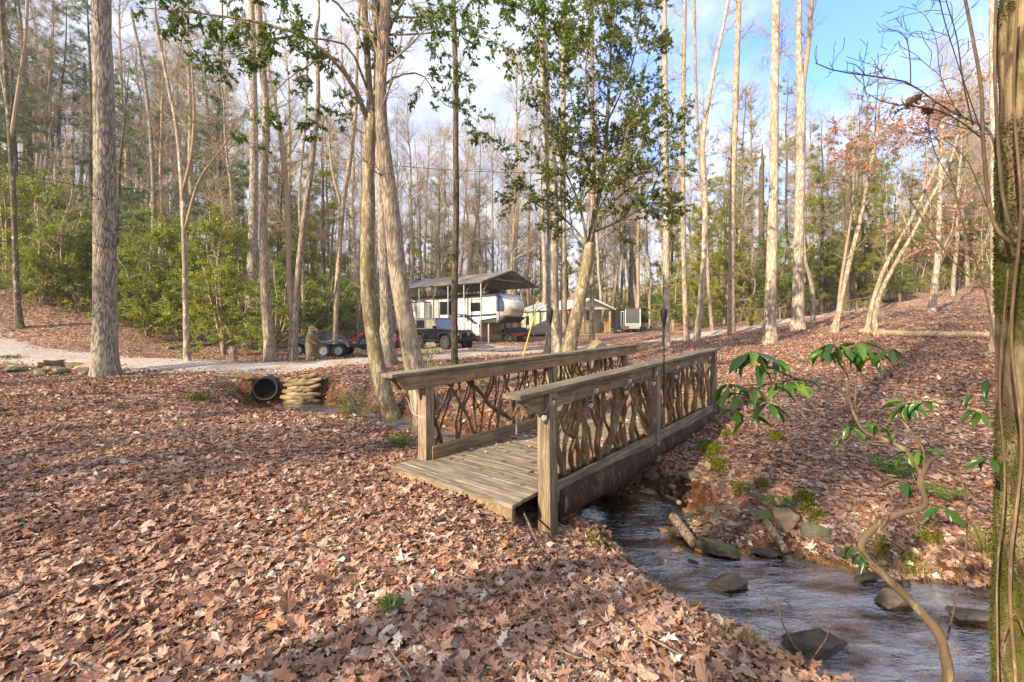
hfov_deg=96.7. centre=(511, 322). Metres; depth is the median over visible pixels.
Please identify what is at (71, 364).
field stone
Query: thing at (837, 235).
sapling
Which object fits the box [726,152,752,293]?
pine tree
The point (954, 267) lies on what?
bare tree
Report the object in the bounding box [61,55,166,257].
pine tree
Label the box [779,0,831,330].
poplar
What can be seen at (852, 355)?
rhododendron
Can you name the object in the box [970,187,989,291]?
sapling
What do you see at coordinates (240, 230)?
evergreen shrub
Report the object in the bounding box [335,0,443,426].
leaning tree
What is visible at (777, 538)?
driftwood log
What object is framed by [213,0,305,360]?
beech tree
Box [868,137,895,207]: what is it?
pine tree
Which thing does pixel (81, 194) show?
evergreen shrub
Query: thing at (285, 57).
bare tree
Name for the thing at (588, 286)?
pine tree
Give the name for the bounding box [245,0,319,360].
twin stemmed tree
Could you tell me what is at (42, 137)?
bare tree
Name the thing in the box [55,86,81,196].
bare tree
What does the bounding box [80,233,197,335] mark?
evergreen shrub
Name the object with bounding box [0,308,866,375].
gravel road
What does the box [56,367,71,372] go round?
field stone
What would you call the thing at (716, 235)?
pine tree
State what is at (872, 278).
evergreen shrub
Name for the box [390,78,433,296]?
bare tree
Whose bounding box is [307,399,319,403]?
sandbag
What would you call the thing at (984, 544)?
grass
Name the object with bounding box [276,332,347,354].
tarped trailer
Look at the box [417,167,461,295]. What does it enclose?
pine tree
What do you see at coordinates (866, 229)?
pine tree
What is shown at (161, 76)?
bare tree
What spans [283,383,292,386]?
sandbag
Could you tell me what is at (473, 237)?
bare tree
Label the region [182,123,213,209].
bare tree
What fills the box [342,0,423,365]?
hickory tree
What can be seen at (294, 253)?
evergreen shrub
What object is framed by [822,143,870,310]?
dead snag
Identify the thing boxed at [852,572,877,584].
creek stone
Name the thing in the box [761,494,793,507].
fern
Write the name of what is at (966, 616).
creek stone
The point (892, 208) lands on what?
pine tree
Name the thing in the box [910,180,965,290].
pine tree
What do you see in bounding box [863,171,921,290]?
pine tree
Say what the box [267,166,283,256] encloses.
bare tree
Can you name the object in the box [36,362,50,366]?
field stone
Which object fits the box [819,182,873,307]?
pine tree
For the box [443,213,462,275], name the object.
bare tree
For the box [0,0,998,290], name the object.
sky
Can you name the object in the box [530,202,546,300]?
bare tree
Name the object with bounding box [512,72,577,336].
bare tree
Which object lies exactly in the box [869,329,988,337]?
fallen log
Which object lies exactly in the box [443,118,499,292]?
bare tree
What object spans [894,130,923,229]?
bare tree
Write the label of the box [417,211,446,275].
bare tree
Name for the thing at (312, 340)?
carved bear
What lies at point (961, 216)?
sapling whip
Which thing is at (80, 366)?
field stone
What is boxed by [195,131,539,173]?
overhead wire
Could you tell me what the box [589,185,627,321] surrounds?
bare tree
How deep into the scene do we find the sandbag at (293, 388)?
13.51 m
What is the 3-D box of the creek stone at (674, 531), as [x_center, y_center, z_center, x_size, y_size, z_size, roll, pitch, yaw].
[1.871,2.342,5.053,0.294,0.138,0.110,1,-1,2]
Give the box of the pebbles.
[579,477,988,673]
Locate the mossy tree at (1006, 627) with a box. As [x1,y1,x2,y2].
[963,0,1023,681]
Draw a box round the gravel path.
[396,343,544,351]
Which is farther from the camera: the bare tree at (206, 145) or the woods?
the woods
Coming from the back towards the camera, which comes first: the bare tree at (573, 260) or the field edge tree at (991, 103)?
the bare tree at (573, 260)
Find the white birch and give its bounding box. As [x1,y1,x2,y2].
[640,0,690,345]
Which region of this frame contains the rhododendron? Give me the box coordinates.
[714,341,1006,681]
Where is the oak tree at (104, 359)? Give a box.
[0,0,176,376]
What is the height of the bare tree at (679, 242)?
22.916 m
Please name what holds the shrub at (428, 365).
on the ground at (698, 496)
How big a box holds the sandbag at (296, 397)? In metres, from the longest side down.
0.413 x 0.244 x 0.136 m
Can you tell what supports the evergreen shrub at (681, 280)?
on the ground at (698, 496)
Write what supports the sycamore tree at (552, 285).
on the ground at (698, 496)
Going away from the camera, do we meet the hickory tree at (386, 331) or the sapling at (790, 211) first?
the hickory tree at (386, 331)
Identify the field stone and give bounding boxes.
[3,366,30,372]
[4,362,18,366]
[33,369,46,374]
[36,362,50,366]
[43,360,66,366]
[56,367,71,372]
[64,362,85,366]
[72,363,89,369]
[76,367,88,374]
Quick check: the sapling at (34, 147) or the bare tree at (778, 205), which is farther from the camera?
the bare tree at (778, 205)
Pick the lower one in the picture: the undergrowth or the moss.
the moss
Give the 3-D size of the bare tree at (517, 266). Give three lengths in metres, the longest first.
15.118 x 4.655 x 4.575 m
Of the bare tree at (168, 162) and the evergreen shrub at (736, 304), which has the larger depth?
the evergreen shrub at (736, 304)
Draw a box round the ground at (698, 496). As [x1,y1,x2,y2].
[0,194,995,681]
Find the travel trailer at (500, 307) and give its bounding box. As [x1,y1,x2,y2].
[393,289,525,342]
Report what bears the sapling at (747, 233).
on the ground at (698, 496)
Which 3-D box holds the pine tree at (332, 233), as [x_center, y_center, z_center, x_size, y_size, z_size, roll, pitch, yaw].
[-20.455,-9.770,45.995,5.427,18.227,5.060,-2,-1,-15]
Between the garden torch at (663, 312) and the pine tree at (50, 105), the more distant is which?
the pine tree at (50, 105)
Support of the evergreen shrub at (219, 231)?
on the ground at (698, 496)
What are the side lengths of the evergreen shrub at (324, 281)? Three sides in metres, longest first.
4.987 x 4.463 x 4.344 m
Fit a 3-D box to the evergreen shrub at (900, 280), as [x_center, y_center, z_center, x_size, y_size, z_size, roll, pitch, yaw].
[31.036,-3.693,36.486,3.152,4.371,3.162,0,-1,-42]
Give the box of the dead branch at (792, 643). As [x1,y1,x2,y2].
[746,558,831,660]
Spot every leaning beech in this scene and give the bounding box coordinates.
[799,69,998,329]
[825,88,989,335]
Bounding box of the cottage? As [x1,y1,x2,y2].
[521,298,615,336]
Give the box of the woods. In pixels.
[3,120,974,302]
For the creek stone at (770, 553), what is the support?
on the ground at (698, 496)
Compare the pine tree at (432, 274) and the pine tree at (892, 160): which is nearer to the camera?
the pine tree at (892, 160)
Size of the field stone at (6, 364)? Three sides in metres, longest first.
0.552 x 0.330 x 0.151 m
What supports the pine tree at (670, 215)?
on the ground at (698, 496)
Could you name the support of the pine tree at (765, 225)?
on the ground at (698, 496)
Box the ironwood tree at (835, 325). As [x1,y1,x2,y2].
[817,79,886,331]
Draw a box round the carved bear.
[305,325,321,360]
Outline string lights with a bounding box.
[516,355,716,434]
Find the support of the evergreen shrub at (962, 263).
on the ground at (698, 496)
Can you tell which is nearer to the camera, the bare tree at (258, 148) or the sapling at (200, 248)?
the sapling at (200, 248)
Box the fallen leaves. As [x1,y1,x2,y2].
[0,264,994,681]
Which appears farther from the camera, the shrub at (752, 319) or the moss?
the shrub at (752, 319)
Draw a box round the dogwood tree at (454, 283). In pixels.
[427,0,485,364]
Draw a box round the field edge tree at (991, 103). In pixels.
[958,0,998,353]
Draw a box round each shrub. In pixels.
[0,135,25,205]
[0,162,61,281]
[0,172,9,245]
[0,172,65,271]
[0,181,91,312]
[0,206,121,305]
[2,160,41,201]
[4,166,85,275]
[10,163,88,253]
[42,197,131,307]
[50,189,91,244]
[68,167,132,225]
[77,232,163,314]
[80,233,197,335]
[82,231,157,302]
[116,156,169,239]
[117,208,218,336]
[118,255,179,325]
[120,196,200,299]
[145,203,260,344]
[162,245,275,357]
[204,194,270,301]
[204,243,246,310]
[217,241,300,334]
[228,253,331,352]
[257,204,335,321]
[292,257,363,333]
[300,273,347,332]
[306,244,359,314]
[317,269,394,335]
[333,384,372,419]
[414,278,432,296]
[420,341,441,367]
[474,377,492,383]
[532,291,542,300]
[556,341,579,378]
[595,292,608,318]
[603,288,629,321]
[640,255,697,329]
[640,273,660,315]
[640,282,655,307]
[648,270,693,329]
[651,281,670,314]
[676,266,692,299]
[679,277,722,328]
[690,280,720,317]
[704,247,757,323]
[712,276,746,318]
[743,306,762,325]
[745,269,789,315]
[747,235,815,318]
[748,246,790,298]
[806,251,850,309]
[812,253,839,296]
[838,252,870,289]
[851,253,895,298]
[873,249,923,301]
[900,261,923,288]
[901,223,931,268]
[919,253,963,290]
[926,218,978,274]
[957,250,973,277]
[966,241,989,284]
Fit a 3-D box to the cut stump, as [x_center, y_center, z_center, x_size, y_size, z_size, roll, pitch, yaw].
[-10.150,1.195,16.557,0.362,0.693,0.371,0,0,0]
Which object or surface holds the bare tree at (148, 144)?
on the ground at (698, 496)
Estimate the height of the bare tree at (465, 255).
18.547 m
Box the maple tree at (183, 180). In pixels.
[143,0,253,360]
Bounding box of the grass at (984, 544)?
[200,369,993,659]
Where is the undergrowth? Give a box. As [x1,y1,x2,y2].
[0,172,989,350]
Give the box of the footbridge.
[381,344,721,535]
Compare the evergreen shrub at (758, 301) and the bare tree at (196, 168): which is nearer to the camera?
the evergreen shrub at (758, 301)
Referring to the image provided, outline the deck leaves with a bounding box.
[450,399,698,485]
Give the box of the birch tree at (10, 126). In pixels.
[0,0,74,328]
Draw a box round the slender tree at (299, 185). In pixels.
[256,42,325,333]
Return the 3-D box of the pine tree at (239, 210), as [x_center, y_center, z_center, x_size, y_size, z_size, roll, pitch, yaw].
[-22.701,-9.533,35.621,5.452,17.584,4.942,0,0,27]
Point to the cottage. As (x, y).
(540, 321)
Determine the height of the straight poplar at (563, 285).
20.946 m
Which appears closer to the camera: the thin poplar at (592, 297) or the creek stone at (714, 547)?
the creek stone at (714, 547)
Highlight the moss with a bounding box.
[0,354,992,578]
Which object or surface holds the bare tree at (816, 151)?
on the ground at (698, 496)
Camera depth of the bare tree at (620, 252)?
46.03 m
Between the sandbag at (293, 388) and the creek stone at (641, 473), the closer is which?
the creek stone at (641, 473)
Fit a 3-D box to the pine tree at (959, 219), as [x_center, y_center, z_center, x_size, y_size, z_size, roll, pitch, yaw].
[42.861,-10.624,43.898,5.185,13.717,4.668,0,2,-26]
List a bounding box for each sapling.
[18,80,92,311]
[18,96,50,186]
[61,132,87,213]
[76,136,87,193]
[130,150,180,234]
[130,198,148,243]
[170,178,210,300]
[177,216,208,311]
[197,157,218,249]
[209,189,246,298]
[236,202,275,324]
[257,229,281,308]
[296,198,346,333]
[335,190,394,335]
[443,261,451,292]
[464,255,479,293]
[634,238,653,307]
[735,184,765,313]
[738,245,756,310]
[754,204,789,279]
[765,206,794,272]
[777,247,792,315]
[778,194,794,239]
[819,192,839,298]
[826,201,853,303]
[867,180,898,301]
[888,189,908,297]
[914,188,948,291]
[914,213,935,278]
[919,167,933,262]
[925,233,951,294]
[940,170,976,261]
[962,152,987,277]
[965,176,989,261]
[967,180,988,285]
[968,156,983,274]
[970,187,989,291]
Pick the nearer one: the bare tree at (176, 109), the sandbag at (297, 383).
the sandbag at (297, 383)
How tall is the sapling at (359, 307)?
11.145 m
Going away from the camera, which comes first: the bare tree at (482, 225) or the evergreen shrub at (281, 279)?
the evergreen shrub at (281, 279)
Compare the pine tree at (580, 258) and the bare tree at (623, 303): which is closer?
the bare tree at (623, 303)
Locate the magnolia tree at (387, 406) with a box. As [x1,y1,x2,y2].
[132,0,593,423]
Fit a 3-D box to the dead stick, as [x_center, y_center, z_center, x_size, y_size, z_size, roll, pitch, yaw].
[0.165,1.751,3.848,0.023,0.080,0.610,0,0,-11]
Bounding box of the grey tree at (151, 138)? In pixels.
[113,7,173,318]
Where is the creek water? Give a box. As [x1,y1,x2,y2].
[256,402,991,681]
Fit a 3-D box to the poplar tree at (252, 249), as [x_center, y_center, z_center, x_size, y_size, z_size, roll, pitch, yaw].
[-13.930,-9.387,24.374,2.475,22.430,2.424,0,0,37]
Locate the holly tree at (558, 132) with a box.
[492,0,699,377]
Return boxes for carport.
[395,270,537,343]
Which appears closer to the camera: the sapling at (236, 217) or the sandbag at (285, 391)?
the sandbag at (285, 391)
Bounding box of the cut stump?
[228,346,237,361]
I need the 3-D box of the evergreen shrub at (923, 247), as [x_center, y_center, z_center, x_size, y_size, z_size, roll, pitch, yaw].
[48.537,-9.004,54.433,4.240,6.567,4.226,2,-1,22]
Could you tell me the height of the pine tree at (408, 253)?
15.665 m
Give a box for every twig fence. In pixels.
[754,306,791,321]
[842,296,871,312]
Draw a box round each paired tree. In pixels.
[661,0,714,341]
[679,0,750,341]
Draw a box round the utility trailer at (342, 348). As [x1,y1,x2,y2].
[317,333,366,356]
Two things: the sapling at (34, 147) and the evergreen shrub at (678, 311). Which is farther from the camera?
the sapling at (34, 147)
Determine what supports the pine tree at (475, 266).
on the ground at (698, 496)
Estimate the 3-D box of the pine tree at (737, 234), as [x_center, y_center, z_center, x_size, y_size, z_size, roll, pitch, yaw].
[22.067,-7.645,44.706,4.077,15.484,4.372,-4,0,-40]
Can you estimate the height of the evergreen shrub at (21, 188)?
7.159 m
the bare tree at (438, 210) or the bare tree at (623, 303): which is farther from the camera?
the bare tree at (623, 303)
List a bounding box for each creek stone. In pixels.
[633,468,649,478]
[639,489,657,495]
[644,469,658,480]
[658,526,669,533]
[660,471,668,477]
[666,526,690,537]
[668,484,675,489]
[672,546,683,552]
[677,470,698,479]
[687,512,698,518]
[687,559,698,563]
[695,536,740,558]
[696,509,703,515]
[702,571,748,593]
[704,506,714,512]
[709,511,722,517]
[716,503,732,510]
[718,482,725,488]
[726,520,734,526]
[731,506,741,513]
[738,526,746,531]
[740,485,754,489]
[744,509,772,520]
[745,535,754,540]
[748,491,758,496]
[750,547,785,558]
[773,507,799,532]
[781,628,849,663]
[792,553,805,559]
[800,522,830,539]
[819,536,831,542]
[833,547,841,550]
[834,551,872,559]
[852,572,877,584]
[873,588,914,611]
[875,559,886,566]
[900,581,911,586]
[945,605,989,624]
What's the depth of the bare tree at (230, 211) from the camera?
24.68 m
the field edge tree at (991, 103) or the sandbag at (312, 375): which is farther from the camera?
the sandbag at (312, 375)
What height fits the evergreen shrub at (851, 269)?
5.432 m
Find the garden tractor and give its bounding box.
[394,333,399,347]
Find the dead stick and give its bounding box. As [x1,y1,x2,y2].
[523,511,541,549]
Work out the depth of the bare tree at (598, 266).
43.30 m
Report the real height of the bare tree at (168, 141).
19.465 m
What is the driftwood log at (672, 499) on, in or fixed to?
on the ground at (698, 496)
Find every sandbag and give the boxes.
[280,394,292,399]
[282,389,292,393]
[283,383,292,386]
[286,392,297,395]
[287,386,298,389]
[291,381,302,385]
[292,396,301,399]
[295,399,306,402]
[297,392,306,396]
[302,381,317,385]
[302,396,315,400]
[303,388,315,392]
[304,373,317,378]
[306,392,321,396]
[307,383,320,388]
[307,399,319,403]
[308,377,322,381]
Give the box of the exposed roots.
[675,449,831,515]
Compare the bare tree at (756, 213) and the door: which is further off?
the bare tree at (756, 213)
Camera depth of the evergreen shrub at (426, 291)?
55.38 m
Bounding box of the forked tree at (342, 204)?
[294,3,360,355]
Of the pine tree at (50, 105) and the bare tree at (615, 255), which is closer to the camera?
the pine tree at (50, 105)
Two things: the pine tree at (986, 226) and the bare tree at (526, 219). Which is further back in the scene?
the bare tree at (526, 219)
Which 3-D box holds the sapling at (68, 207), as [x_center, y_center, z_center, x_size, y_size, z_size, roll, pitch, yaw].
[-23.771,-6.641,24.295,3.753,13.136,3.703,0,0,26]
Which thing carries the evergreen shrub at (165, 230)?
on the ground at (698, 496)
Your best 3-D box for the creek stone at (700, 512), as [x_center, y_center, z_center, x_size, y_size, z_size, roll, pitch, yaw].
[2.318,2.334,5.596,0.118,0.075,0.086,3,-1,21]
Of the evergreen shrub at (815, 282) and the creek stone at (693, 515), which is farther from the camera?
the evergreen shrub at (815, 282)
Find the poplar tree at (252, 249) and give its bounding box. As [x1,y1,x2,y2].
[222,0,279,349]
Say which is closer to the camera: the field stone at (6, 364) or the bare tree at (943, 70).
the field stone at (6, 364)
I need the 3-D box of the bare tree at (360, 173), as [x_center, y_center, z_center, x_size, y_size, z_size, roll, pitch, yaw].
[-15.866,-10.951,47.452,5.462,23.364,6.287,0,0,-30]
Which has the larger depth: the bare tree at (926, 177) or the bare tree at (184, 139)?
the bare tree at (184, 139)
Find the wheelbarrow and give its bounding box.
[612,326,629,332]
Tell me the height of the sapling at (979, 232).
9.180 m
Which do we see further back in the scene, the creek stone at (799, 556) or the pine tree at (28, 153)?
the pine tree at (28, 153)
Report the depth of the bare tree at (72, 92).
42.89 m
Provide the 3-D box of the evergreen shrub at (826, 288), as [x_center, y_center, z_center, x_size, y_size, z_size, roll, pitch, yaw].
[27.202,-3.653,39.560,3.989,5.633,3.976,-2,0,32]
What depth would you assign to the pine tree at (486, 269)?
66.20 m
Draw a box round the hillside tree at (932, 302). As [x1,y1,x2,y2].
[912,46,981,312]
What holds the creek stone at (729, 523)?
on the ground at (698, 496)
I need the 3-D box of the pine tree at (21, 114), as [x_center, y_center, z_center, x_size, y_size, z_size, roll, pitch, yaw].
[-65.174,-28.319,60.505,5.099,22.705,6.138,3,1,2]
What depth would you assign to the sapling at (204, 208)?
41.80 m
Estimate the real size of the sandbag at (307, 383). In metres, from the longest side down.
0.452 x 0.276 x 0.133 m
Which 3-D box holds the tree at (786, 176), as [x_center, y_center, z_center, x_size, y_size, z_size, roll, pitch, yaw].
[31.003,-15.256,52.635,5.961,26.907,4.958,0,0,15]
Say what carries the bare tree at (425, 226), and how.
on the ground at (698, 496)
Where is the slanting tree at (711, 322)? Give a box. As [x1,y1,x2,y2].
[676,0,715,330]
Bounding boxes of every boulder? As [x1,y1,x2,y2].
[584,337,606,367]
[882,297,894,301]
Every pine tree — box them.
[0,0,49,211]
[0,0,59,186]
[0,0,72,192]
[3,19,25,150]
[4,0,92,200]
[13,25,43,165]
[20,0,76,195]
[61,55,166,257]
[63,0,128,220]
[69,52,91,202]
[114,65,146,189]
[114,73,124,158]
[115,66,147,213]
[125,16,184,243]
[164,26,244,298]
[168,80,194,217]
[175,1,258,333]
[196,95,258,260]
[267,138,297,259]
[267,146,305,310]
[268,179,282,266]
[291,101,347,297]
[292,143,336,268]
[327,215,346,274]
[405,211,423,296]
[407,246,426,296]
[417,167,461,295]
[427,253,438,295]
[430,246,458,295]
[437,225,451,293]
[462,259,479,293]
[477,235,494,292]
[523,224,542,305]
[532,183,560,261]
[558,207,577,298]
[558,233,574,299]
[559,214,578,273]
[571,240,588,292]
[573,190,617,297]
[573,254,596,297]
[603,152,643,308]
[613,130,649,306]
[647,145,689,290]
[653,156,680,250]
[673,187,694,301]
[678,207,719,321]
[686,123,744,325]
[686,173,716,279]
[696,206,727,306]
[699,176,754,323]
[710,149,758,265]
[717,169,758,318]
[726,87,768,316]
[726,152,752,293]
[735,207,765,317]
[753,214,789,301]
[754,211,767,258]
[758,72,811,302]
[777,229,805,317]
[782,193,793,254]
[784,189,835,314]
[790,159,852,309]
[806,123,852,311]
[810,161,852,299]
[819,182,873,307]
[828,148,845,227]
[832,141,891,294]
[833,103,895,302]
[851,154,915,298]
[854,63,901,227]
[859,183,913,300]
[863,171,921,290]
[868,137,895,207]
[885,192,902,230]
[889,175,940,292]
[904,137,944,279]
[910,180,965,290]
[925,146,983,278]
[928,113,988,289]
[935,56,979,201]
[952,168,988,275]
[967,143,989,261]
[967,166,989,271]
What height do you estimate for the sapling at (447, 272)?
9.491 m
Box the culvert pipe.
[252,375,279,399]
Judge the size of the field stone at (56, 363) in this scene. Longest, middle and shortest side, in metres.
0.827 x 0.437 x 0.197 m
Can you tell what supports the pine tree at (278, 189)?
on the ground at (698, 496)
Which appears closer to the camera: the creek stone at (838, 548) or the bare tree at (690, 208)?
the creek stone at (838, 548)
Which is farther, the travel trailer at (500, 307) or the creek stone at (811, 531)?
the travel trailer at (500, 307)
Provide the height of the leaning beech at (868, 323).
10.624 m
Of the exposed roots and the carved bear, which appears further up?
the carved bear
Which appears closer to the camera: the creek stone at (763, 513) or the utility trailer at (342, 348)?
the creek stone at (763, 513)
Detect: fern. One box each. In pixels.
[377,593,404,610]
[381,432,409,445]
[393,437,413,446]
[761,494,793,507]
[860,454,908,473]
[881,462,916,478]
[925,483,969,499]
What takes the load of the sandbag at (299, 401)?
on the sandbag
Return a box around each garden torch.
[547,307,552,353]
[660,306,667,406]
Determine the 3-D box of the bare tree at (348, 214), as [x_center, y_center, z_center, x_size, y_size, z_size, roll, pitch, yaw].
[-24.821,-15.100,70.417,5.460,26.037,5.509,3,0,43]
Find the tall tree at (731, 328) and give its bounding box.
[714,0,761,333]
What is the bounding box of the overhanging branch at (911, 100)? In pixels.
[814,0,994,208]
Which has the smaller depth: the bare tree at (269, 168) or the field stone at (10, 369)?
the field stone at (10, 369)
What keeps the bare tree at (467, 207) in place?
on the ground at (698, 496)
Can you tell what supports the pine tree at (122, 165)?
on the ground at (698, 496)
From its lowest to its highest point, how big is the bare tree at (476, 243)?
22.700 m
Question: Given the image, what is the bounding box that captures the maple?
[780,142,827,323]
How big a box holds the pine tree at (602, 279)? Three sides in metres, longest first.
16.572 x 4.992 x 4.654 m
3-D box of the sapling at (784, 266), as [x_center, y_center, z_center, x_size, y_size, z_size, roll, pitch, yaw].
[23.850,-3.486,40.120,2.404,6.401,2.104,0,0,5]
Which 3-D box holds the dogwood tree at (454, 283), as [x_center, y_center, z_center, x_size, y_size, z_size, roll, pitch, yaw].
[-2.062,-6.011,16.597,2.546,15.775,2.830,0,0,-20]
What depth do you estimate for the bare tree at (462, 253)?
65.80 m
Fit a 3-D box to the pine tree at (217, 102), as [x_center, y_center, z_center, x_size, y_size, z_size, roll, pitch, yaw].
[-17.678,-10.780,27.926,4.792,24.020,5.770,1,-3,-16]
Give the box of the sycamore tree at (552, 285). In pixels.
[518,0,570,353]
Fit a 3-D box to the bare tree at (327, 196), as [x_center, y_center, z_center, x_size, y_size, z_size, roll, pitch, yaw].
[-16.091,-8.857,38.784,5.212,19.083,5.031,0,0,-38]
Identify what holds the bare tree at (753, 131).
on the ground at (698, 496)
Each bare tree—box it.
[0,0,91,213]
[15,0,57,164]
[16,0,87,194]
[21,69,63,149]
[33,20,91,220]
[38,68,64,175]
[53,107,67,197]
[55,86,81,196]
[66,54,88,166]
[67,109,88,181]
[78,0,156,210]
[80,112,87,198]
[112,19,173,237]
[116,90,146,169]
[119,31,200,314]
[130,0,230,321]
[130,65,153,209]
[132,28,180,206]
[133,35,198,227]
[134,84,169,210]
[135,57,184,170]
[143,0,205,228]
[143,87,182,219]
[144,44,173,170]
[156,40,187,152]
[164,17,261,347]
[172,92,196,203]
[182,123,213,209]
[188,105,215,199]
[194,31,247,256]
[194,84,228,223]
[211,68,248,258]
[227,109,259,224]
[234,91,275,274]
[258,16,325,305]
[258,59,316,305]
[258,134,278,205]
[258,140,275,288]
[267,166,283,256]
[268,157,297,305]
[273,104,304,244]
[291,144,334,306]
[295,110,349,291]
[302,112,341,294]
[306,176,340,294]
[314,137,349,281]
[317,0,389,336]
[324,110,377,310]
[334,107,376,249]
[335,213,348,255]
[342,208,360,265]
[343,145,360,271]
[354,162,375,275]
[357,109,415,329]
[358,145,400,277]
[375,100,425,244]
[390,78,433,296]
[395,173,408,241]
[398,129,441,291]
[401,180,423,281]
[405,117,445,296]
[413,117,487,295]
[414,168,433,291]
[415,190,446,295]
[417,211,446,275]
[420,118,470,293]
[423,142,474,274]
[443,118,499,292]
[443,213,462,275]
[446,125,485,294]
[451,119,504,293]
[451,126,483,292]
[458,217,475,275]
[462,215,494,293]
[464,110,512,272]
[464,202,490,292]
[469,24,543,326]
[470,192,489,272]
[472,186,500,272]
[487,197,510,272]
[488,110,567,333]
[492,159,533,271]
[492,198,531,301]
[493,203,511,271]
[495,179,520,293]
[501,142,536,327]
[502,120,546,306]
[502,172,540,304]
[505,202,526,273]
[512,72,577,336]
[520,218,542,303]
[521,203,546,303]
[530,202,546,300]
[559,123,609,258]
[572,234,582,279]
[574,98,631,301]
[587,162,614,295]
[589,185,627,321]
[598,115,655,333]
[599,218,614,310]
[602,195,620,307]
[602,196,623,313]
[604,191,628,306]
[604,235,619,277]
[606,92,649,307]
[607,134,644,307]
[607,169,635,308]
[611,134,657,307]
[616,103,662,307]
[617,135,659,327]
[632,96,689,306]
[672,204,688,275]
[677,162,702,321]
[686,189,716,276]
[701,111,747,321]
[709,61,779,307]
[721,144,768,318]
[744,184,758,238]
[745,160,766,242]
[753,165,788,239]
[768,52,838,311]
[778,184,806,263]
[783,120,809,240]
[784,104,837,275]
[805,137,831,232]
[806,153,825,277]
[812,103,855,251]
[821,78,898,298]
[851,101,887,276]
[863,144,886,215]
[886,128,919,225]
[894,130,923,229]
[895,158,922,231]
[904,31,980,272]
[905,135,970,240]
[920,54,989,295]
[944,56,989,285]
[949,116,980,214]
[951,131,988,215]
[953,68,998,236]
[962,0,999,180]
[969,111,998,205]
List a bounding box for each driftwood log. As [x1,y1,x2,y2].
[664,494,681,505]
[669,512,696,547]
[762,518,789,553]
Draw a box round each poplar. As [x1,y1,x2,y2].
[526,0,596,351]
[552,3,609,343]
[749,0,813,343]
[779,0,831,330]
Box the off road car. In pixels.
[416,318,475,349]
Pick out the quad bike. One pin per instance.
(520, 333)
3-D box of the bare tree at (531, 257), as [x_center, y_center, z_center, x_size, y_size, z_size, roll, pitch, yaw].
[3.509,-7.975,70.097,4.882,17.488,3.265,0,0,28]
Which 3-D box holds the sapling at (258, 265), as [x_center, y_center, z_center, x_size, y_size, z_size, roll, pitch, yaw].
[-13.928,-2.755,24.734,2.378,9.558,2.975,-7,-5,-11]
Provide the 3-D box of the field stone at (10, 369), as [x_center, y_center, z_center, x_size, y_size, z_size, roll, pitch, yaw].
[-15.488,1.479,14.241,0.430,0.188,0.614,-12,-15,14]
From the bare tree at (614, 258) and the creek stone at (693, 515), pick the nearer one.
the creek stone at (693, 515)
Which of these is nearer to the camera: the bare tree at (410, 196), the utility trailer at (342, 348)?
the utility trailer at (342, 348)
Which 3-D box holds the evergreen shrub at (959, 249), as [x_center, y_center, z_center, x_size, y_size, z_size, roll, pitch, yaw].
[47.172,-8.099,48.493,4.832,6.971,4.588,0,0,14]
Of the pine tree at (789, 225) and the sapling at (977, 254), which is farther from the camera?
the pine tree at (789, 225)
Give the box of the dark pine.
[751,145,768,319]
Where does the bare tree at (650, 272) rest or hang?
on the ground at (698, 496)
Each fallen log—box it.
[166,342,212,349]
[857,329,869,333]
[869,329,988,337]
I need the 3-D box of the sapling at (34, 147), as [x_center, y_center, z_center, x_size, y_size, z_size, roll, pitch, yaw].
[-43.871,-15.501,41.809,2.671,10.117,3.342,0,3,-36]
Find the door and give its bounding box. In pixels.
[585,309,588,331]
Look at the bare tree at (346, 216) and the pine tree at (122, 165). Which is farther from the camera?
the pine tree at (122, 165)
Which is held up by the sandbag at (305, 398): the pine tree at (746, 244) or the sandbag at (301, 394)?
the sandbag at (301, 394)
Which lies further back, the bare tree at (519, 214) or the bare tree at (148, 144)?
the bare tree at (519, 214)
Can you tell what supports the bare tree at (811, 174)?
on the ground at (698, 496)
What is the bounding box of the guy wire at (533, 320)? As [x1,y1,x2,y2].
[522,257,553,356]
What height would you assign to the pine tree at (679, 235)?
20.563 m
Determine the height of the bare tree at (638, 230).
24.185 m
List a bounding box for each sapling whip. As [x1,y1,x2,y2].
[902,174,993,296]
[914,158,994,348]
[914,391,992,639]
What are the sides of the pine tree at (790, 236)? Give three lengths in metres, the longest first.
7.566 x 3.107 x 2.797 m
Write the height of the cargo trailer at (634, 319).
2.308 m
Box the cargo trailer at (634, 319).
[611,308,648,332]
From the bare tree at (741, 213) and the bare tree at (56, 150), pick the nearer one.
the bare tree at (741, 213)
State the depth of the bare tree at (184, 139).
52.48 m
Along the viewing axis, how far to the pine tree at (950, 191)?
38.67 m
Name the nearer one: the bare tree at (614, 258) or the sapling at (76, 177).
the sapling at (76, 177)
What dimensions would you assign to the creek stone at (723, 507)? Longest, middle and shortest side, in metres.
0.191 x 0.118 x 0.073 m
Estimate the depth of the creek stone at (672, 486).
6.02 m
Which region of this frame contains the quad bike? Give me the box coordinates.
[501,327,528,341]
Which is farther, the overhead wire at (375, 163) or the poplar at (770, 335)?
the overhead wire at (375, 163)

